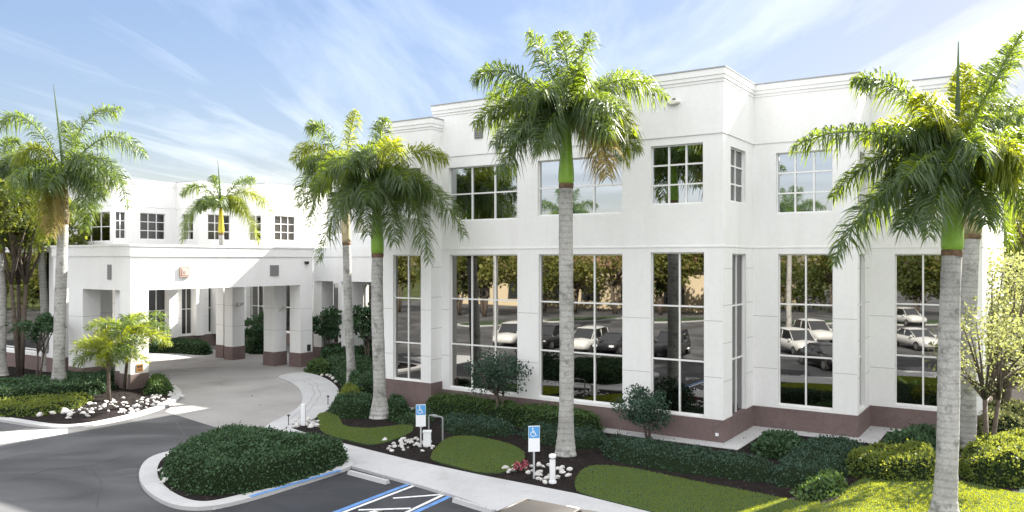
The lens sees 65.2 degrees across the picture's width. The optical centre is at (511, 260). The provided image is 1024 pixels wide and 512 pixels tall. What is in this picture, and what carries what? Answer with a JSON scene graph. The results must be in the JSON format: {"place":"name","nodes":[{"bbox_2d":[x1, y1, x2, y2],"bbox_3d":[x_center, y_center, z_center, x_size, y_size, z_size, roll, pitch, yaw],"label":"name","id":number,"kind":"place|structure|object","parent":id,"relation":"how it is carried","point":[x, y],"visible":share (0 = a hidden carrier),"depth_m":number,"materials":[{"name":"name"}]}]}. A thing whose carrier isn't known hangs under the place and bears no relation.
{"place":"outdoors","nodes":[
{"label":"outdoors","id":0,"kind":"place"},
{"bbox_2d":[149,353,205,356],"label":"path","id":1,"kind":"structure","parent":0,"point":[173,355],"depth_m":54.51,"materials":[{"name":"concrete"}]},
{"bbox_2d":[149,350,306,427],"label":"driveway","id":2,"kind":"structure","parent":0,"point":[218,384],"depth_m":40.57,"materials":[{"name":"concrete"}]},
{"bbox_2d":[149,336,213,354],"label":"hedge","id":3,"kind":"object","parent":2,"relation":"on","point":[191,346],"visible":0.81,"depth_m":55.81,"materials":[{"name":"green plant"}]},
{"bbox_2d":[245,334,263,353],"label":"hedge","id":4,"kind":"object","parent":2,"relation":"on","point":[252,346],"visible":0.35,"depth_m":55.57,"materials":[{"name":"green plant"}]},
{"bbox_2d":[245,311,263,340],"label":"shrub","id":5,"kind":"object","parent":2,"relation":"on","point":[257,325],"visible":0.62,"depth_m":55.63,"materials":[{"name":"green plant"}]},
{"bbox_2d":[265,372,338,428],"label":"sidewalk","id":6,"kind":"structure","parent":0,"point":[323,401],"depth_m":38.15,"materials":[{"name":"concrete"}]},
{"bbox_2d":[276,428,648,511],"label":"sidewalk","id":7,"kind":"structure","parent":0,"point":[496,494],"depth_m":22.90,"materials":[{"name":"concrete"}]},
{"bbox_2d":[0,335,1023,511],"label":"parking lot","id":8,"kind":"structure","parent":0,"point":[60,487],"depth_m":25.50,"materials":[{"name":"grey asphalt"}]},
{"bbox_2d":[0,429,67,443],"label":"gutter","id":9,"kind":"object","parent":8,"relation":"on","point":[9,436],"visible":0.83,"depth_m":29.85,"materials":[{"name":"concrete"}]},
{"bbox_2d":[5,217,93,246],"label":"broadleaf tree","id":10,"kind":"object","parent":8,"relation":"on","point":[73,238],"visible":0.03,"depth_m":65.44,"materials":[{"name":"green plant"}]},
{"bbox_2d":[0,366,170,423],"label":"mulch bed","id":11,"kind":"object","parent":8,"relation":"on","point":[102,413],"visible":0.3,"depth_m":34.92,"materials":[{"name":"brown soil"}]},
{"bbox_2d":[0,134,31,375],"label":"royal palm","id":12,"kind":"object","parent":11,"relation":"on","point":[5,160],"visible":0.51,"depth_m":44.50,"materials":[{"name":"green plant"}]},
{"bbox_2d":[4,311,66,376],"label":"small tree","id":13,"kind":"object","parent":11,"relation":"on","point":[43,323],"visible":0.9,"depth_m":40.93,"materials":[{"name":"green plant"}]},
{"bbox_2d":[0,174,75,373],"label":"broadleaf tree","id":14,"kind":"object","parent":11,"relation":"on","point":[12,228],"visible":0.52,"depth_m":44.57,"materials":[{"name":"green plant"}]},
{"bbox_2d":[0,390,93,416],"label":"hedge","id":15,"kind":"object","parent":11,"relation":"on","point":[25,406],"visible":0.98,"depth_m":33.98,"materials":[{"name":"green plant"}]},
{"bbox_2d":[5,197,104,371],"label":"broadleaf tree","id":16,"kind":"object","parent":11,"relation":"on","point":[43,283],"visible":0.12,"depth_m":45.84,"materials":[{"name":"green plant"}]},
{"bbox_2d":[0,371,117,398],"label":"hedge","id":17,"kind":"object","parent":11,"relation":"on","point":[92,384],"visible":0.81,"depth_m":37.71,"materials":[{"name":"green plant"}]},
{"bbox_2d":[0,84,148,380],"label":"royal palm","id":18,"kind":"object","parent":11,"relation":"on","point":[44,177],"visible":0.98,"depth_m":38.93,"materials":[{"name":"green plant"}]},
{"bbox_2d":[66,368,114,383],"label":"hedge","id":19,"kind":"object","parent":11,"relation":"on","point":[100,372],"visible":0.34,"depth_m":41.66,"materials":[{"name":"green plant"}]},
{"bbox_2d":[69,334,150,400],"bbox_3d":[-18.603,4.875,36.903,3.360,3.181,3.474,0,0,26],"label":"young palm","id":20,"kind":"object","parent":11,"relation":"on","point":[119,351],"visible":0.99,"depth_m":36.43,"materials":[{"name":"green plant"}]},
{"bbox_2d":[82,310,172,390],"bbox_3d":[-18.306,4.412,38.519,4.043,4.085,4.133,0,0,0],"label":"young palm","id":21,"kind":"object","parent":11,"relation":"on","point":[131,324],"visible":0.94,"depth_m":38.14,"materials":[{"name":"green plant"}]},
{"bbox_2d":[142,371,174,394],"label":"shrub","id":22,"kind":"object","parent":11,"relation":"on","point":[159,383],"visible":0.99,"depth_m":38.64,"materials":[{"name":"green plant"}]},
{"bbox_2d":[0,370,181,428],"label":"kerb","id":23,"kind":"structure","parent":8,"relation":"on","point":[176,397],"depth_m":32.06,"materials":[{"name":"concrete"}]},
{"bbox_2d":[113,468,139,473],"bbox_3d":[-11.886,6.494,24.694,0.760,0.001,0.741,0,0,0],"label":"manhole cover","id":24,"kind":"object","parent":8,"relation":"on","point":[125,470],"visible":1,"depth_m":24.75,"materials":[{"name":"grey metal"}]},
{"bbox_2d":[50,244,314,389],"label":"entrance portico","id":25,"kind":"structure","parent":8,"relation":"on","point":[131,275],"depth_m":43.42,"materials":[{"name":"white paint"}]},
{"bbox_2d":[157,455,239,500],"bbox_3d":[-8.735,6.460,25.052,5.955,0.180,5.538,0,0,38],"label":"mulch bed","id":26,"kind":"object","parent":8,"relation":"on","point":[191,496],"visible":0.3,"depth_m":21.69,"materials":[{"name":"brown soil"}]},
{"bbox_2d":[158,422,349,495],"bbox_3d":[-7.935,5.880,24.743,5.590,1.246,6.368,0,0,0],"label":"hedge","id":27,"kind":"object","parent":26,"relation":"on","point":[232,459],"visible":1,"depth_m":23.39,"materials":[{"name":"green plant"}]},
{"bbox_2d":[178,160,272,245],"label":"royal palm","id":28,"kind":"object","parent":8,"relation":"on","point":[228,201],"visible":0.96,"depth_m":60.96,"materials":[{"name":"green plant"}]},
{"bbox_2d":[139,450,352,510],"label":"kerb","id":29,"kind":"structure","parent":8,"relation":"on","point":[158,492],"depth_m":22.15,"materials":[{"name":"concrete"}]},
{"bbox_2d":[212,469,480,511],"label":"parking bay","id":30,"kind":"object","parent":8,"relation":"attached to","point":[350,490],"visible":0.9,"depth_m":21.75,"materials":[{"name":"grey asphalt"}]},
{"bbox_2d":[213,486,443,511],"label":"parking marking","id":31,"kind":"object","parent":30,"relation":"on","point":[420,505],"visible":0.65,"depth_m":21.55,"materials":[{"name":"white paint"}]},
{"bbox_2d":[250,469,449,511],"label":"parking marking","id":32,"kind":"object","parent":30,"relation":"on","point":[392,490],"visible":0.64,"depth_m":22.01,"materials":[{"name":"blue paint"}]},
{"bbox_2d":[347,470,389,484],"bbox_3d":[-4.275,6.433,23.796,1.733,0.118,0.180,0,0,39],"label":"wheel stop","id":33,"kind":"object","parent":30,"relation":"on","point":[368,477],"visible":1,"depth_m":23.71,"materials":[{"name":"concrete"}]},
{"bbox_2d":[452,497,494,511],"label":"wheel stop","id":34,"kind":"object","parent":30,"relation":"on","point":[469,504],"visible":1,"depth_m":20.98,"materials":[{"name":"concrete"}]},
{"bbox_2d":[496,498,597,511],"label":"parked car","id":35,"kind":"object","parent":30,"relation":"on","point":[526,505],"visible":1,"depth_m":16.32,"materials":[{"name":"beige metal"}]},
{"bbox_2d":[411,407,900,449],"bbox_3d":[5.301,6.463,31.016,24.641,0.075,6.154,0,0,16],"label":"gravel strip","id":36,"kind":"object","parent":8,"relation":"on","point":[747,436],"visible":0.12,"depth_m":29.20,"materials":[{"name":"stone"}]},
{"bbox_2d":[293,375,1023,509],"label":"mulch bed","id":37,"kind":"object","parent":8,"relation":"on","point":[766,487],"visible":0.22,"depth_m":26.05,"materials":[{"name":"brown wood"}]},
{"bbox_2d":[301,404,305,425],"bbox_3d":[-8.149,6.049,31.304,0.160,0.843,0.160,0,0,0],"label":"marker post","id":38,"kind":"object","parent":37,"relation":"on","point":[303,414],"visible":1,"depth_m":31.22,"materials":[{"name":"white plastic"}]},
{"bbox_2d":[303,356,330,375],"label":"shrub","id":39,"kind":"object","parent":37,"relation":"on","point":[318,366],"visible":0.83,"depth_m":45.58,"materials":[{"name":"green plant"}]},
{"bbox_2d":[312,305,341,347],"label":"shrub","id":40,"kind":"object","parent":37,"relation":"on","point":[327,328],"visible":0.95,"depth_m":50.46,"materials":[{"name":"green plant"}]},
{"bbox_2d":[287,109,380,382],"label":"royal palm","id":41,"kind":"object","parent":37,"relation":"on","point":[306,161],"visible":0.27,"depth_m":40.61,"materials":[{"name":"green plant"}]},
{"bbox_2d":[319,341,372,359],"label":"hedge","id":42,"kind":"object","parent":37,"relation":"on","point":[332,349],"visible":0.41,"depth_m":49.10,"materials":[{"name":"green plant"}]},
{"bbox_2d":[326,352,372,396],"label":"hedge","id":43,"kind":"object","parent":37,"relation":"on","point":[361,376],"visible":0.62,"depth_m":42.01,"materials":[{"name":"green plant"}]},
{"bbox_2d":[327,391,372,418],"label":"hedge","id":44,"kind":"object","parent":37,"relation":"on","point":[352,405],"visible":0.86,"depth_m":33.09,"materials":[{"name":"green plant"}]},
{"bbox_2d":[336,381,363,394],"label":"hedge","id":45,"kind":"object","parent":37,"relation":"on","point":[347,388],"visible":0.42,"depth_m":37.05,"materials":[{"name":"green plant"}]},
{"bbox_2d":[343,302,371,355],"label":"shrub","id":46,"kind":"object","parent":37,"relation":"on","point":[363,321],"visible":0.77,"depth_m":48.15,"materials":[{"name":"green plant"}]},
{"bbox_2d":[317,412,413,444],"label":"lawn","id":47,"kind":"structure","parent":37,"relation":"on","point":[379,443],"depth_m":29.59,"materials":[{"name":"plant"}]},
{"bbox_2d":[296,115,468,419],"bbox_3d":[-5.488,0.243,33.188,6.231,12.424,5.725,0,0,-28],"label":"royal palm","id":48,"kind":"object","parent":37,"relation":"on","point":[374,184],"visible":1,"depth_m":32.34,"materials":[{"name":"green plant"}]},
{"bbox_2d":[385,393,411,420],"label":"hedge","id":49,"kind":"object","parent":37,"relation":"on","point":[397,405],"visible":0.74,"depth_m":32.97,"materials":[{"name":"green plant"}]},
{"bbox_2d":[391,406,438,424],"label":"hedge","id":50,"kind":"object","parent":37,"relation":"on","point":[406,419],"visible":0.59,"depth_m":32.02,"materials":[{"name":"green plant"}]},
{"bbox_2d":[416,404,425,446],"bbox_3d":[-3.145,5.729,27.624,0.340,1.522,0.076,0,0,-8],"label":"parking sign","id":51,"kind":"object","parent":37,"relation":"on","point":[420,415],"visible":1,"depth_m":27.59,"materials":[{"name":"silver metal"}]},
{"bbox_2d":[422,430,431,446],"bbox_3d":[-2.942,6.190,27.796,0.300,0.560,0.240,0,0,0],"label":"utility box","id":52,"kind":"object","parent":37,"relation":"on","point":[427,438],"visible":0.96,"depth_m":27.70,"materials":[{"name":"white plastic"}]},
{"bbox_2d":[423,391,521,425],"bbox_3d":[-1.753,6.083,33.261,6.069,1.004,2.581,0,0,33],"label":"hedge","id":53,"kind":"object","parent":37,"relation":"on","point":[443,404],"visible":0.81,"depth_m":32.53,"materials":[{"name":"green plant"}]},
{"bbox_2d":[430,435,524,473],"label":"lawn","id":54,"kind":"structure","parent":37,"relation":"on","point":[468,468],"depth_m":25.86,"materials":[{"name":"plant"}]},
{"bbox_2d":[439,410,517,436],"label":"hedge","id":55,"kind":"object","parent":37,"relation":"on","point":[456,423],"visible":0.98,"depth_m":29.95,"materials":[{"name":"green plant"}]},
{"bbox_2d":[463,348,533,407],"bbox_3d":[-0.549,4.994,31.957,2.853,2.908,2.567,0,0,0],"label":"small tree","id":56,"kind":"object","parent":37,"relation":"on","point":[495,374],"visible":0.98,"depth_m":31.87,"materials":[{"name":"green plant"}]},
{"bbox_2d":[511,459,528,472],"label":"flower clump","id":57,"kind":"object","parent":37,"relation":"on","point":[520,466],"visible":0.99,"depth_m":24.50,"materials":[{"name":"red plant"}]},
{"bbox_2d":[528,426,539,478],"bbox_3d":[0.647,5.686,23.637,0.340,1.609,0.077,0,0,-8],"label":"parking sign","id":58,"kind":"object","parent":37,"relation":"on","point":[533,439],"visible":1,"depth_m":23.61,"materials":[{"name":"silver metal"}]},
{"bbox_2d":[549,453,556,483],"bbox_3d":[1.174,6.038,23.196,0.240,0.864,0.234,0,0,0],"label":"bollard light","id":59,"kind":"object","parent":37,"relation":"on","point":[552,457],"visible":1,"depth_m":23.12,"materials":[{"name":"white plastic"}]},
{"bbox_2d":[514,401,605,433],"bbox_3d":[1.730,6.073,31.082,4.452,0.949,2.626,0,0,32],"label":"hedge","id":60,"kind":"object","parent":37,"relation":"on","point":[549,414],"visible":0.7,"depth_m":30.48,"materials":[{"name":"green plant"}]},
{"bbox_2d":[518,419,606,448],"bbox_3d":[1.747,6.219,28.924,4.154,0.626,2.730,0,0,29],"label":"hedge","id":61,"kind":"object","parent":37,"relation":"on","point":[588,438],"visible":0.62,"depth_m":28.21,"materials":[{"name":"green plant"}]},
{"bbox_2d":[468,28,672,457],"bbox_3d":[1.908,-0.768,26.432,6.870,14.459,5.054,0,0,0],"label":"royal palm","id":62,"kind":"object","parent":37,"relation":"on","point":[558,112],"visible":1,"depth_m":26.24,"materials":[{"name":"green plant"}]},
{"bbox_2d":[610,383,675,439],"bbox_3d":[4.704,5.442,28.652,2.372,2.015,2.201,0,0,0],"label":"small tree","id":63,"kind":"object","parent":37,"relation":"on","point":[647,411],"visible":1,"depth_m":28.41,"materials":[{"name":"green plant"}]},
{"bbox_2d":[599,430,775,481],"bbox_3d":[5.354,6.202,25.511,6.582,0.725,2.736,0,0,41],"label":"hedge","id":64,"kind":"object","parent":37,"relation":"on","point":[664,456],"visible":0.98,"depth_m":24.78,"materials":[{"name":"green plant"}]},
{"bbox_2d":[750,429,804,458],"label":"hedge","id":65,"kind":"object","parent":37,"relation":"on","point":[774,444],"visible":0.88,"depth_m":26.65,"materials":[{"name":"green plant"}]},
{"bbox_2d":[575,464,1023,511],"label":"lawn","id":66,"kind":"structure","parent":37,"relation":"on","point":[690,508],"depth_m":21.61,"materials":[{"name":"plant"}]},
{"bbox_2d":[788,30,1023,511],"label":"royal palm","id":67,"kind":"object","parent":66,"relation":"on","point":[950,156],"visible":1,"depth_m":19.84,"materials":[{"name":"green plant"}]},
{"bbox_2d":[764,432,868,487],"bbox_3d":[9.630,6.184,25.321,2.705,0.696,6.713,0,0,37],"label":"hedge","id":68,"kind":"object","parent":37,"relation":"on","point":[808,457],"visible":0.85,"depth_m":24.49,"materials":[{"name":"green plant"}]},
{"bbox_2d":[789,467,847,501],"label":"hedge","id":69,"kind":"object","parent":37,"relation":"on","point":[825,484],"visible":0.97,"depth_m":22.04,"materials":[{"name":"green plant"}]},
{"bbox_2d":[845,438,935,481],"bbox_3d":[11.825,6.075,24.496,3.954,0.951,2.798,0,0,-32],"label":"hedge","id":70,"kind":"object","parent":37,"relation":"on","point":[911,460],"visible":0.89,"depth_m":23.68,"materials":[{"name":"green plant"}]},
{"bbox_2d":[882,423,962,450],"bbox_3d":[13.888,6.083,27.172,4.295,1.023,2.170,0,0,-33],"label":"hedge","id":71,"kind":"object","parent":37,"relation":"on","point":[921,433],"visible":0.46,"depth_m":26.67,"materials":[{"name":"green plant"}]},
{"bbox_2d":[899,35,1023,447],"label":"royal palm","id":72,"kind":"object","parent":37,"relation":"on","point":[968,293],"visible":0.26,"depth_m":27.40,"materials":[{"name":"green plant"}]},
{"bbox_2d":[922,296,1023,434],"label":"small tree","id":73,"kind":"object","parent":37,"relation":"on","point":[985,391],"visible":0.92,"depth_m":25.61,"materials":[{"name":"green plant"}]},
{"bbox_2d":[958,428,1023,487],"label":"hedge","id":74,"kind":"object","parent":37,"relation":"on","point":[995,460],"visible":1,"depth_m":23.24,"materials":[{"name":"green plant"}]},
{"bbox_2d":[977,398,1023,437],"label":"hedge","id":75,"kind":"object","parent":37,"relation":"on","point":[1011,413],"visible":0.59,"depth_m":28.42,"materials":[{"name":"green plant"}]},
{"bbox_2d":[984,239,1023,401],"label":"tree","id":76,"kind":"object","parent":37,"relation":"on","point":[1007,383],"visible":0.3,"depth_m":31.03,"materials":[{"name":"green plant"}]},
{"bbox_2d":[0,0,1023,198],"label":"sky","id":77,"kind":"structure","parent":0,"point":[237,84],"materials":[{"name":"blue"}]},
{"bbox_3d":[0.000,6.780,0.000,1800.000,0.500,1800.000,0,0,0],"label":"ground","id":78,"kind":"structure","parent":0,"visible":0},
{"bbox_2d":[5,178,325,371],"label":"office wing","id":79,"kind":"structure","parent":78,"relation":"on","point":[160,208],"depth_m":67.48,"materials":[{"name":"white paint"}]},
{"bbox_2d":[5,252,48,352],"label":"window","id":80,"kind":"structure","parent":79,"relation":"in","point":[33,294],"depth_m":47.20,"materials":[{"name":"white"}]},
{"bbox_2d":[81,212,109,241],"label":"window","id":81,"kind":"structure","parent":79,"relation":"in","point":[100,231],"depth_m":66.97,"materials":[{"name":"white"}]},
{"bbox_2d":[116,212,124,238],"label":"window","id":82,"kind":"structure","parent":79,"relation":"in","point":[120,216],"depth_m":66.37,"materials":[{"name":"white glass"}]},
{"bbox_2d":[140,213,164,239],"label":"window","id":83,"kind":"structure","parent":79,"relation":"in","point":[152,226],"depth_m":68.76,"materials":[{"name":"white glass"}]},
{"bbox_2d":[149,290,164,337],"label":"window","id":84,"kind":"structure","parent":79,"relation":"in","point":[156,297],"depth_m":57.90,"materials":[{"name":"white"}]},
{"bbox_2d":[182,289,191,334],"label":"window","id":85,"kind":"structure","parent":79,"relation":"in","point":[186,293],"depth_m":59.82,"materials":[{"name":"white"}]},
{"bbox_2d":[183,214,192,239],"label":"window","id":86,"kind":"structure","parent":79,"relation":"in","point":[190,232],"depth_m":69.73,"materials":[{"name":"white"}]},
{"bbox_2d":[208,214,229,239],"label":"window","id":87,"kind":"structure","parent":79,"relation":"in","point":[213,219],"depth_m":70.48,"materials":[{"name":"white glass"}]},
{"bbox_2d":[250,215,260,239],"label":"window","id":88,"kind":"structure","parent":79,"relation":"in","point":[257,217],"depth_m":71.73,"materials":[{"name":"white"}]},
{"bbox_2d":[250,286,262,328],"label":"window","id":89,"kind":"structure","parent":79,"relation":"in","point":[256,305],"depth_m":64.14,"materials":[{"name":"white"}]},
{"bbox_2d":[275,216,294,240],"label":"window","id":90,"kind":"structure","parent":79,"relation":"in","point":[284,225],"depth_m":72.90,"materials":[{"name":"white"}]},
{"bbox_2d":[286,285,289,331],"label":"window","id":91,"kind":"structure","parent":79,"relation":"in","point":[287,286],"depth_m":62.08,"materials":[{"name":"white"}]},
{"bbox_2d":[313,65,1003,442],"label":"office building","id":92,"kind":"structure","parent":78,"relation":"on","point":[717,299],"depth_m":30.57,"materials":[{"name":"white paint"}]},
{"bbox_2d":[333,284,337,341],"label":"window","id":93,"kind":"structure","parent":92,"relation":"in","point":[335,286],"depth_m":55.20,"materials":[{"name":"white glass"}]},
{"bbox_2d":[363,284,371,342],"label":"window","id":94,"kind":"structure","parent":92,"relation":"in","point":[366,287],"depth_m":53.55,"materials":[{"name":"white"}]},
{"bbox_2d":[395,255,420,380],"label":"window","id":95,"kind":"structure","parent":92,"relation":"in","point":[407,267],"depth_m":35.37,"materials":[{"name":"white"}]},
{"bbox_2d":[395,168,420,219],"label":"window","id":96,"kind":"structure","parent":92,"relation":"in","point":[418,168],"depth_m":35.29,"materials":[{"name":"white"}]},
{"bbox_2d":[450,163,516,220],"bbox_3d":[-1.194,-2.860,34.069,3.577,2.320,0.090,0,0,33],"label":"window","id":97,"kind":"structure","parent":92,"relation":"in","point":[472,188],"depth_m":34.10,"materials":[{"name":"white"}]},
{"bbox_2d":[451,254,516,393],"bbox_3d":[-1.170,2.645,34.053,3.518,5.770,0.090,0,0,33],"label":"window","id":98,"kind":"structure","parent":92,"relation":"in","point":[483,287],"depth_m":34.16,"materials":[{"name":"white"}]},
{"bbox_2d":[539,155,621,215],"bbox_3d":[2.680,-2.900,31.517,3.746,2.240,0.090,0,0,33],"label":"window","id":99,"kind":"structure","parent":92,"relation":"in","point":[606,198],"depth_m":31.45,"materials":[{"name":"white"}]},
{"bbox_2d":[540,254,621,404],"bbox_3d":[2.711,2.645,31.497,3.718,5.770,0.090,0,0,33],"label":"window","id":100,"kind":"structure","parent":92,"relation":"in","point":[597,278],"depth_m":31.33,"materials":[{"name":"white"}]},
{"bbox_2d":[652,143,702,204],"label":"window","id":101,"kind":"structure","parent":92,"relation":"in","point":[677,170],"depth_m":29.31,"materials":[{"name":"white"}]},
{"bbox_2d":[652,252,703,415],"bbox_3d":[6.079,2.650,29.279,2.046,5.880,0.090,0,0,33],"label":"window","id":102,"kind":"structure","parent":92,"relation":"in","point":[677,277],"depth_m":29.23,"materials":[{"name":"white"}]},
{"bbox_2d":[731,148,742,202],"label":"window","id":103,"kind":"structure","parent":92,"relation":"in","point":[736,155],"depth_m":29.95,"materials":[{"name":"white glass"}]},
{"bbox_2d":[732,254,742,412],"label":"window","id":104,"kind":"structure","parent":92,"relation":"in","point":[737,259],"depth_m":30.06,"materials":[{"name":"white"}]},
{"bbox_2d":[777,150,832,213],"bbox_3d":[11.043,-2.940,30.224,2.051,2.320,0.090,0,0,33],"label":"window","id":105,"kind":"structure","parent":92,"relation":"in","point":[801,188],"depth_m":30.24,"materials":[{"name":"white"}]},
{"bbox_2d":[779,254,832,409],"bbox_3d":[11.084,2.645,30.197,1.989,5.770,0.090,0,0,33],"label":"window","id":106,"kind":"structure","parent":92,"relation":"in","point":[805,280],"depth_m":30.17,"materials":[{"name":"white"}]},
{"bbox_2d":[860,254,861,406],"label":"window","id":107,"kind":"structure","parent":92,"relation":"in","point":[860,254],"depth_m":30.34,"materials":[{"name":"white"}]},
{"bbox_2d":[895,254,941,407],"bbox_3d":[15.539,2.645,30.274,1.904,5.770,0.090,0,0,33],"label":"window","id":108,"kind":"structure","parent":92,"relation":"in","point":[917,276],"depth_m":30.41,"materials":[{"name":"white"}]},
{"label":"lawn","id":109,"kind":"structure","parent":0,"visible":0},
{"bbox_2d":[1004,201,1023,307],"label":"broadleaf tree","id":110,"kind":"object","parent":109,"relation":"on","point":[1020,233],"visible":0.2,"depth_m":48.89,"materials":[{"name":"green plant"}]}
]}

